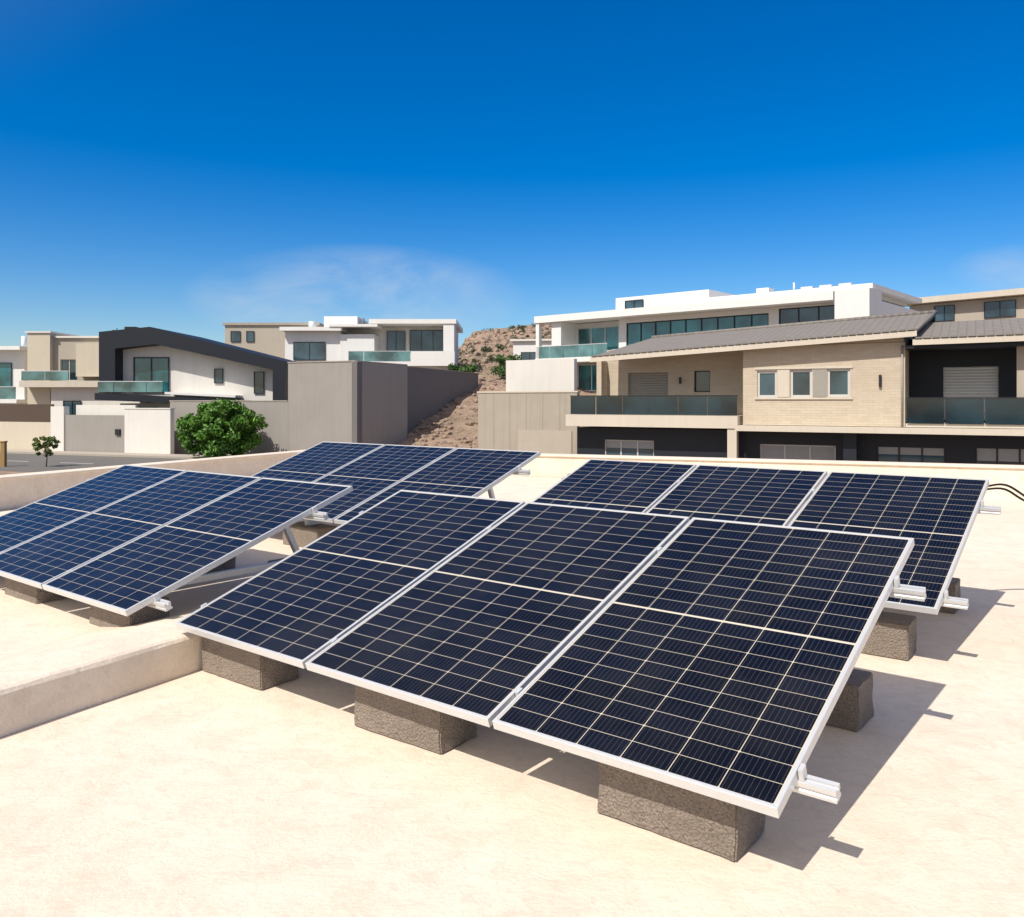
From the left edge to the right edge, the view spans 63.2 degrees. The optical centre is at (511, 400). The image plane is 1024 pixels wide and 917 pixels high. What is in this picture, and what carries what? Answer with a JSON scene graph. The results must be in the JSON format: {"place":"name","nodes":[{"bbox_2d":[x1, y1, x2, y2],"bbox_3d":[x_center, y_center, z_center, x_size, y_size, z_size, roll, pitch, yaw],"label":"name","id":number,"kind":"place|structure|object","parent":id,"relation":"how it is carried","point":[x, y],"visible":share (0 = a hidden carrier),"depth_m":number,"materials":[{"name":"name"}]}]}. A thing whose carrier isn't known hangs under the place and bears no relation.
{"place":"outdoors","nodes":[
{"label":"outdoors","id":0,"kind":"place"},
{"bbox_2d":[51,406,68,450],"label":"gate pier","id":1,"kind":"structure","parent":0,"point":[58,413],"depth_m":57.26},
{"bbox_2d":[0,449,204,471],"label":"road","id":2,"kind":"structure","parent":0,"point":[24,461],"depth_m":50.48,"materials":[{"name":"asphalt"}]},
{"bbox_2d":[0,422,50,449],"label":"gate wall","id":3,"kind":"structure","parent":2,"relation":"on","point":[18,435],"depth_m":58.59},
{"bbox_2d":[0,404,53,421],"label":"gate band","id":4,"kind":"object","parent":3,"relation":"on","point":[25,412],"visible":1,"depth_m":58.55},
{"bbox_2d":[0,327,596,474],"bbox_3d":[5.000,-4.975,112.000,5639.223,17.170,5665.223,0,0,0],"label":"ground terrain","id":5,"kind":"structure","parent":0,"point":[466,403],"depth_m":62.87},
{"bbox_2d":[0,350,26,403],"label":"block","id":6,"kind":"structure","parent":5,"relation":"on","point":[17,359],"depth_m":68.00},
{"bbox_2d":[0,363,10,385],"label":"window glass","id":7,"kind":"object","parent":6,"relation":"attached to","point":[5,374],"visible":0.6,"depth_m":67.94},
{"bbox_2d":[32,435,60,466],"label":"sapling tree","id":8,"kind":"object","parent":5,"relation":"on","point":[47,444],"visible":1,"depth_m":44.84,"materials":[{"name":"green plant"}]},
{"bbox_2d":[27,333,67,403],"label":"tower","id":9,"kind":"structure","parent":5,"relation":"on","point":[40,351],"depth_m":66.00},
{"bbox_2d":[65,415,123,452],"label":"gray wall","id":10,"kind":"structure","parent":5,"relation":"on","point":[89,433],"depth_m":56.25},
{"bbox_2d":[51,387,145,405],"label":"wall","id":11,"kind":"structure","parent":5,"relation":"on","point":[83,395],"depth_m":65.40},
{"bbox_2d":[19,381,97,386],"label":"balcony slab","id":12,"kind":"structure","parent":11,"relation":"on","point":[58,383],"depth_m":64.70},
{"bbox_2d":[21,371,44,379],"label":"balcony rail glass","id":13,"kind":"object","parent":12,"relation":"on","point":[32,375],"visible":1,"depth_m":64.80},
{"bbox_2d":[54,338,146,402],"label":"wall","id":14,"kind":"structure","parent":5,"relation":"on","point":[64,348],"depth_m":66.50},
{"bbox_2d":[62,360,76,379],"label":"window glass","id":15,"kind":"object","parent":14,"relation":"attached to","point":[65,365],"visible":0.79,"depth_m":66.65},
{"bbox_2d":[76,343,98,376],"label":"box bay","id":16,"kind":"object","parent":14,"relation":"attached to","point":[87,359],"visible":0.64,"depth_m":65.50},
{"bbox_2d":[76,405,137,414],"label":"white wall","id":17,"kind":"structure","parent":5,"relation":"on","point":[99,409],"depth_m":57.18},
{"bbox_2d":[120,403,169,407],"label":"wall","id":18,"kind":"structure","parent":5,"relation":"on","point":[153,405],"depth_m":60.60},
{"bbox_2d":[95,393,235,402],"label":"dark slab","id":19,"kind":"structure","parent":18,"relation":"on","point":[128,397],"depth_m":58.50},
{"bbox_2d":[99,327,295,399],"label":"dark roof frame","id":20,"kind":"object","parent":19,"relation":"on","point":[113,344],"visible":0.47,"depth_m":59.10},
{"bbox_2d":[123,345,272,399],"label":"wall","id":21,"kind":"structure","parent":19,"relation":"on","point":[191,372],"depth_m":60.30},
{"bbox_2d":[135,358,167,391],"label":"window glass","id":22,"kind":"object","parent":21,"relation":"attached to","point":[143,369],"visible":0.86,"depth_m":60.24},
{"bbox_2d":[124,409,173,453],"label":"wall","id":23,"kind":"structure","parent":5,"relation":"on","point":[148,430],"depth_m":54.53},
{"bbox_2d":[174,398,268,457],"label":"broadleaf tree","id":24,"kind":"object","parent":5,"relation":"on","point":[210,429],"visible":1,"depth_m":49.43,"materials":[{"name":"green plant"}]},
{"bbox_2d":[170,401,287,455],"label":"wall","id":25,"kind":"structure","parent":5,"relation":"on","point":[274,434],"depth_m":52.74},
{"bbox_2d":[225,325,320,357],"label":"block","id":26,"kind":"structure","parent":5,"relation":"on","point":[269,339],"depth_m":85.00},
{"bbox_2d":[285,331,345,361],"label":"block","id":27,"kind":"structure","parent":5,"relation":"on","point":[331,339],"depth_m":78.00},
{"bbox_2d":[294,342,324,358],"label":"window glass","id":28,"kind":"object","parent":27,"relation":"attached to","point":[301,350],"visible":1,"depth_m":77.94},
{"bbox_2d":[279,327,347,332],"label":"cap","id":29,"kind":"object","parent":27,"relation":"on","point":[341,329],"visible":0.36,"depth_m":77.20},
{"bbox_2d":[288,362,406,450],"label":"wall","id":30,"kind":"structure","parent":5,"relation":"on","point":[319,402],"depth_m":51.50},
{"bbox_2d":[346,327,457,362],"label":"house wall","id":31,"kind":"structure","parent":5,"relation":"on","point":[382,334],"depth_m":80.40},
{"bbox_2d":[324,316,367,326],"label":"penthouse","id":32,"kind":"object","parent":31,"relation":"on","point":[328,320],"visible":0.5,"depth_m":80.00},
{"bbox_2d":[329,324,382,329],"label":"cap","id":33,"kind":"object","parent":31,"relation":"on","point":[362,326],"visible":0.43,"depth_m":77.10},
{"bbox_2d":[387,331,405,351],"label":"window glass","id":34,"kind":"object","parent":31,"relation":"attached to","point":[396,341],"visible":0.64,"depth_m":80.30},
{"bbox_2d":[369,319,462,332],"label":"roof slab","id":35,"kind":"structure","parent":31,"relation":"on","point":[412,323],"depth_m":77.20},
{"bbox_2d":[352,362,477,442],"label":"wall","id":36,"kind":"structure","parent":5,"relation":"on","point":[431,392],"depth_m":60.06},
{"bbox_2d":[412,366,454,370],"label":"block","id":37,"kind":"structure","parent":5,"relation":"on","point":[440,367],"depth_m":77.60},
{"bbox_2d":[340,334,378,360],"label":"block","id":38,"kind":"structure","parent":37,"relation":"on","point":[359,342],"depth_m":77.80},
{"bbox_2d":[370,361,456,365],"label":"terrace slab","id":39,"kind":"structure","parent":37,"relation":"on","point":[427,363],"depth_m":76.50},
{"bbox_2d":[411,351,454,360],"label":"terrace parapet","id":40,"kind":"structure","parent":39,"relation":"on","point":[432,355],"depth_m":76.50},
{"bbox_2d":[397,323,551,447],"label":"rocks","id":41,"kind":"object","parent":5,"relation":"on","point":[495,339],"visible":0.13,"depth_m":74.86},
{"bbox_2d":[458,323,551,363],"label":"hill scrub","id":42,"kind":"object","parent":5,"relation":"on","point":[491,357],"visible":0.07,"depth_m":110.99,"materials":[{"name":"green plant"}]},
{"bbox_2d":[490,354,521,377],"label":"green shrub","id":43,"kind":"object","parent":5,"relation":"on","point":[501,360],"visible":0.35,"depth_m":75.29,"materials":[{"name":"green plant"}]},
{"bbox_2d":[0,450,1023,916],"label":"flat roof terrace","id":44,"kind":"structure","parent":5,"relation":"on","point":[152,768],"depth_m":2.98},
{"bbox_2d":[4,577,68,603],"bbox_3d":[-3.265,1.260,5.737,0.506,0.198,0.242,0,0,37],"label":"concrete block","id":45,"kind":"object","parent":44,"relation":"on","point":[25,592],"depth_m":5.59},
{"bbox_2d":[89,596,168,626],"bbox_3d":[-2.290,1.260,4.972,0.509,0.198,0.242,0,0,38],"label":"concrete block","id":46,"kind":"object","parent":44,"relation":"on","point":[100,617],"depth_m":4.84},
{"bbox_2d":[202,637,298,690],"bbox_3d":[-1.347,1.310,4.276,0.506,0.198,0.242,0,0,37],"label":"concrete block","id":47,"kind":"object","parent":44,"relation":"on","point":[243,667],"depth_m":4.14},
{"bbox_2d":[175,490,925,818],"bbox_3d":[0.008,0.902,3.942,3.367,0.615,1.619,0,0,38],"label":"solar panel array","id":48,"kind":"object","parent":47,"relation":"on","point":[715,658],"visible":1,"depth_m":3.49,"materials":[{"name":"glass"}]},
{"bbox_2d":[283,521,336,547],"bbox_3d":[-1.886,1.260,7.761,0.507,0.198,0.244,0,0,37],"label":"concrete block","id":49,"kind":"object","parent":44,"relation":"on","point":[304,534],"depth_m":7.64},
{"bbox_2d":[354,685,476,754],"bbox_3d":[-0.414,1.310,3.544,0.507,0.198,0.242,0,0,37],"label":"concrete block","id":50,"kind":"object","parent":44,"relation":"on","point":[432,730],"depth_m":3.42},
{"bbox_2d":[597,762,765,861],"bbox_3d":[0.559,1.310,2.777,0.506,0.198,0.242,0,0,38],"label":"concrete block","id":51,"kind":"object","parent":44,"relation":"on","point":[729,831],"depth_m":2.66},
{"bbox_2d":[825,669,873,731],"bbox_3d":[1.341,1.310,3.772,0.508,0.198,0.242,0,0,38],"label":"concrete block","id":52,"kind":"object","parent":44,"relation":"on","point":[853,709],"depth_m":3.57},
{"bbox_2d":[861,611,916,660],"bbox_3d":[2.007,1.310,4.734,0.509,0.198,0.241,0,0,37],"label":"concrete block","id":53,"kind":"object","parent":44,"relation":"on","point":[893,635],"depth_m":4.56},
{"bbox_2d":[939,577,960,613],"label":"concrete block","id":54,"kind":"object","parent":44,"relation":"on","point":[953,589],"depth_m":5.51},
{"bbox_2d":[532,459,1000,614],"bbox_3d":[1.455,0.867,5.899,3.367,0.685,1.619,0,0,38],"label":"solar panel array","id":55,"kind":"object","parent":54,"relation":"on","point":[934,517],"visible":0.64,"depth_m":5.80,"materials":[{"name":"glass"}]},
{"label":"concrete block","id":56,"kind":"object","parent":44,"relation":"on","visible":0},
{"bbox_2d":[0,464,352,615],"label":"solar panel array","id":57,"kind":"object","parent":56,"relation":"on","point":[126,540],"visible":0.99,"depth_m":5.75,"materials":[{"name":"glass"}]},
{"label":"concrete block","id":58,"kind":"object","parent":44,"relation":"on","visible":0},
{"bbox_2d":[252,441,540,525],"bbox_3d":[-1.464,0.820,8.160,3.367,0.680,1.619,0,0,38],"label":"solar panel array","id":59,"kind":"object","parent":58,"relation":"on","point":[372,474],"visible":0.73,"depth_m":8.06,"materials":[{"name":"glass"}]},
{"bbox_2d":[478,392,579,453],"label":"front wall","id":60,"kind":"structure","parent":5,"relation":"on","point":[493,417],"depth_m":46.73,"materials":[{"name":"concrete"}]},
{"bbox_2d":[513,341,551,358],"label":"block","id":61,"kind":"structure","parent":5,"relation":"on","point":[519,347],"depth_m":84.02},
{"bbox_2d":[506,359,576,390],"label":"wall","id":62,"kind":"structure","parent":5,"relation":"on","point":[544,375],"depth_m":49.52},
{"bbox_2d":[518,430,571,453],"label":"boundary wall","id":63,"kind":"structure","parent":5,"relation":"on","point":[550,442],"depth_m":45.75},
{"bbox_2d":[534,282,921,392],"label":"white villa","id":64,"kind":"object","parent":5,"relation":"on","point":[582,338],"visible":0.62,"depth_m":63.53,"materials":[{"name":"paint"}]},
{"bbox_2d":[579,365,596,389],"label":"window glass","id":65,"kind":"structure","parent":64,"relation":"in","point":[584,370],"depth_m":70.76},
{"bbox_2d":[579,327,617,349],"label":"window glass","id":66,"kind":"structure","parent":64,"relation":"in","point":[598,334],"depth_m":69.81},
{"bbox_2d":[628,314,767,344],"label":"window glass","id":67,"kind":"structure","parent":64,"relation":"in","point":[662,328],"depth_m":63.58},
{"bbox_2d":[780,306,834,323],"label":"window glass","id":68,"kind":"structure","parent":64,"relation":"in","point":[825,313],"depth_m":57.69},
{"bbox_2d":[727,429,738,457],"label":"ground pillar","id":69,"kind":"structure","parent":5,"relation":"on","point":[732,443],"depth_m":35.93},
{"bbox_2d":[566,414,742,428],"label":"terrace slab","id":70,"kind":"structure","parent":69,"relation":"on","point":[684,421],"depth_m":37.51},
{"bbox_2d":[571,396,595,413],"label":"balcony rail glass","id":71,"kind":"object","parent":70,"relation":"on","point":[584,405],"visible":1,"depth_m":39.58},
{"bbox_2d":[596,396,621,413],"bbox_3d":[4.543,0.230,38.956,1.290,0.840,0.026,0,0,29],"label":"balcony rail glass","id":72,"kind":"object","parent":70,"relation":"on","point":[608,404],"visible":1,"depth_m":38.94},
{"bbox_2d":[623,396,648,414],"bbox_3d":[5.706,0.230,38.311,1.290,0.840,0.026,0,0,29],"label":"balcony rail glass","id":73,"kind":"object","parent":70,"relation":"on","point":[635,405],"visible":1,"depth_m":38.30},
{"bbox_2d":[650,396,677,414],"bbox_3d":[6.869,0.230,37.667,1.290,0.840,0.028,0,0,29],"label":"balcony rail glass","id":74,"kind":"object","parent":70,"relation":"on","point":[663,405],"visible":1,"depth_m":37.65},
{"bbox_2d":[678,396,706,414],"bbox_3d":[8.032,0.230,37.022,1.290,0.840,0.025,0,0,29],"label":"balcony rail glass","id":75,"kind":"object","parent":70,"relation":"on","point":[692,405],"visible":1,"depth_m":37.01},
{"bbox_2d":[708,396,736,414],"bbox_3d":[9.195,0.230,36.377,1.290,0.840,0.028,0,0,29],"label":"balcony rail glass","id":76,"kind":"object","parent":70,"relation":"on","point":[722,405],"visible":1,"depth_m":36.36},
{"bbox_2d":[843,433,857,460],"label":"ground pillar","id":77,"kind":"structure","parent":5,"relation":"on","point":[850,446],"depth_m":33.62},
{"bbox_2d":[735,425,1023,435],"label":"floor slab","id":78,"kind":"structure","parent":77,"relation":"on","point":[914,430],"depth_m":32.62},
{"bbox_2d":[743,342,904,426],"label":"wall","id":79,"kind":"structure","parent":78,"relation":"on","point":[871,403],"depth_m":34.18,"materials":[{"name":"brick"}]},
{"bbox_2d":[760,373,774,394],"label":"window glass","id":80,"kind":"object","parent":79,"relation":"attached to","point":[767,383],"visible":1,"depth_m":35.64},
{"bbox_2d":[793,372,809,394],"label":"window glass","id":81,"kind":"object","parent":79,"relation":"attached to","point":[801,383],"visible":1,"depth_m":34.97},
{"bbox_2d":[755,397,852,398],"bbox_3d":[12.164,-0.087,34.832,3.920,0.075,0.120,0,0,29],"label":"window sill","id":82,"kind":"structure","parent":79,"relation":"attached to","point":[812,398],"depth_m":34.49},
{"bbox_2d":[778,370,788,396],"bbox_3d":[11.482,-0.720,35.190,0.460,1.140,0.026,0,0,29],"label":"shutter panel","id":83,"kind":"object","parent":82,"relation":"attached to","point":[783,383],"visible":1,"depth_m":35.18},
{"bbox_2d":[813,369,825,396],"bbox_3d":[12.750,-0.720,34.487,0.520,1.140,0.026,0,0,29],"label":"shutter panel","id":84,"kind":"object","parent":82,"relation":"attached to","point":[819,382],"visible":1,"depth_m":34.48,"materials":[{"name":"metal"}]},
{"bbox_2d":[830,371,847,393],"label":"window glass","id":85,"kind":"object","parent":79,"relation":"attached to","point":[838,382],"visible":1,"depth_m":34.25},
{"bbox_2d":[813,337,903,344],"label":"gable wall","id":86,"kind":"structure","parent":79,"relation":"on","point":[901,339],"depth_m":33.52,"materials":[{"name":"stone"}]},
{"bbox_2d":[888,338,909,426],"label":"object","id":87,"kind":"object","parent":78,"relation":"on","point":[907,373],"visible":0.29,"depth_m":33.79,"materials":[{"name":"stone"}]},
{"bbox_2d":[594,313,935,356],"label":"roof","id":88,"kind":"structure","parent":87,"relation":"on","point":[864,326],"depth_m":37.35,"materials":[{"name":"metal"}]},
{"bbox_2d":[591,329,913,356],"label":"roof eaves tiles","id":89,"kind":"object","parent":88,"relation":"attached to","point":[753,342],"visible":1,"depth_m":35.16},
{"bbox_2d":[590,330,916,361],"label":"roof fascia","id":90,"kind":"structure","parent":88,"relation":"attached to","point":[774,344],"depth_m":35.06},
{"bbox_2d":[651,310,934,337],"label":"ridge caps","id":91,"kind":"object","parent":88,"relation":"on","point":[815,322],"visible":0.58,"depth_m":39.55,"materials":[{"name":"metal"}]},
{"bbox_2d":[906,422,1023,428],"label":"recess floor","id":92,"kind":"structure","parent":78,"relation":"on","point":[984,425],"depth_m":31.94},
{"bbox_2d":[907,399,943,422],"bbox_3d":[16.164,0.410,32.537,1.303,0.960,0.026,0,0,29],"label":"balcony rail glass","id":93,"kind":"object","parent":92,"relation":"on","point":[925,410],"visible":1,"depth_m":32.52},
{"bbox_2d":[945,399,983,423],"bbox_3d":[17.338,0.410,31.886,1.303,0.960,0.028,0,0,29],"label":"balcony rail glass","id":94,"kind":"object","parent":92,"relation":"on","point":[964,411],"visible":1,"depth_m":31.87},
{"bbox_2d":[985,399,1023,423],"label":"balcony rail glass","id":95,"kind":"object","parent":92,"relation":"on","point":[1004,411],"visible":1,"depth_m":31.23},
{"bbox_2d":[1016,346,1023,424],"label":"recess column","id":96,"kind":"structure","parent":92,"relation":"on","point":[1019,371],"depth_m":31.31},
{"bbox_2d":[906,397,1023,398],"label":"railing","id":97,"kind":"object","parent":78,"relation":"on","point":[964,397],"visible":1,"depth_m":31.85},
{"bbox_2d":[907,288,1023,321],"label":"gray villa","id":98,"kind":"object","parent":5,"relation":"on","point":[998,304],"visible":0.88,"depth_m":70.08,"materials":[{"name":"paint"}]},
{"bbox_2d":[935,305,953,321],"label":"window glass","id":99,"kind":"structure","parent":98,"relation":"in","point":[949,310],"depth_m":72.10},
{"bbox_2d":[985,300,1014,317],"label":"window glass","id":100,"kind":"structure","parent":98,"relation":"in","point":[1007,308],"depth_m":68.80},
{"bbox_2d":[443,324,455,361],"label":"pier","id":101,"kind":"structure","parent":0,"point":[449,337],"depth_m":77.30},
{"bbox_2d":[410,331,442,351],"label":"window glass","id":102,"kind":"object","parent":101,"relation":"attached to","point":[432,340],"visible":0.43,"depth_m":80.30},
{"bbox_2d":[0,0,1023,346],"label":"sky","id":103,"kind":"structure","parent":0,"point":[190,167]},
{"bbox_2d":[597,362,607,394],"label":"terrace pillar","id":104,"kind":"structure","parent":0,"point":[602,378],"depth_m":40.44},
{"bbox_2d":[589,426,726,429],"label":"ground floor body","id":105,"kind":"structure","parent":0,"point":[660,427],"depth_m":40.06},
{"bbox_2d":[606,447,652,455],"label":"window glass","id":106,"kind":"object","parent":105,"relation":"on","point":[629,451],"visible":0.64,"depth_m":39.24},
{"bbox_2d":[878,447,943,462],"bbox_3d":[16.026,2.470,33.446,2.500,1.280,0.020,0,0,29],"label":"window glass","id":107,"kind":"object","parent":105,"relation":"on","point":[908,458],"visible":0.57,"depth_m":33.44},
{"bbox_2d":[607,350,742,414],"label":"terrace wall","id":108,"kind":"structure","parent":0,"point":[725,368],"depth_m":39.04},
{"bbox_2d":[629,373,667,413],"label":"roller shutter","id":109,"kind":"object","parent":108,"relation":"attached to","point":[637,386],"visible":0.54,"depth_m":40.13,"materials":[{"name":"metal"}]},
{"bbox_2d":[696,372,709,390],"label":"window glass","id":110,"kind":"object","parent":108,"relation":"attached to","point":[702,381],"visible":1,"depth_m":38.86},
{"bbox_2d":[577,427,1023,463],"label":"ground floor wall","id":111,"kind":"structure","parent":0,"point":[960,449],"depth_m":36.18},
{"bbox_2d":[606,441,652,448],"bbox_3d":[5.545,2.085,39.229,2.352,0.324,0.017,0,0,29],"label":"window blind","id":112,"kind":"object","parent":111,"relation":"attached to","point":[629,444],"depth_m":39.22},
{"bbox_2d":[762,445,834,459],"bbox_3d":[12.197,2.283,35.542,2.982,0.659,0.016,0,0,29],"label":"window blind","id":113,"kind":"object","parent":111,"relation":"attached to","point":[797,452],"depth_m":35.52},
{"bbox_2d":[878,447,943,455],"bbox_3d":[16.015,2.038,33.426,2.372,0.289,0.015,0,0,29],"label":"window blind","id":114,"kind":"object","parent":111,"relation":"attached to","point":[914,451],"depth_m":33.40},
{"bbox_2d":[977,448,1023,461],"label":"window blind","id":115,"kind":"object","parent":111,"relation":"attached to","point":[1007,455],"depth_m":31.91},
{"bbox_2d":[905,342,1023,351],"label":"recess ceiling","id":116,"kind":"structure","parent":0,"point":[966,347],"depth_m":32.12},
{"bbox_2d":[910,339,1023,422],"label":"recess wall","id":117,"kind":"structure","parent":0,"point":[926,374],"depth_m":34.39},
{"bbox_2d":[943,366,997,419],"bbox_3d":[18.822,-0.287,34.159,1.980,2.194,0.020,0,0,29],"label":"roller shutter","id":118,"kind":"object","parent":117,"relation":"attached to","point":[958,379],"visible":0.57,"depth_m":34.19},
{"bbox_3d":[22.546,-0.790,35.782,9.440,3.600,6.270,0,0,29],"label":"recess","id":119,"kind":"object","parent":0,"visible":0},
{"bbox_2d":[914,318,1023,338],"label":"wing roof","id":120,"kind":"structure","parent":119,"relation":"on","point":[1014,326],"depth_m":33.06,"materials":[{"name":"metal"}]},
{"bbox_2d":[913,335,1023,344],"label":"wing roof fascia","id":121,"kind":"structure","parent":120,"relation":"attached to","point":[1012,338],"depth_m":31.37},
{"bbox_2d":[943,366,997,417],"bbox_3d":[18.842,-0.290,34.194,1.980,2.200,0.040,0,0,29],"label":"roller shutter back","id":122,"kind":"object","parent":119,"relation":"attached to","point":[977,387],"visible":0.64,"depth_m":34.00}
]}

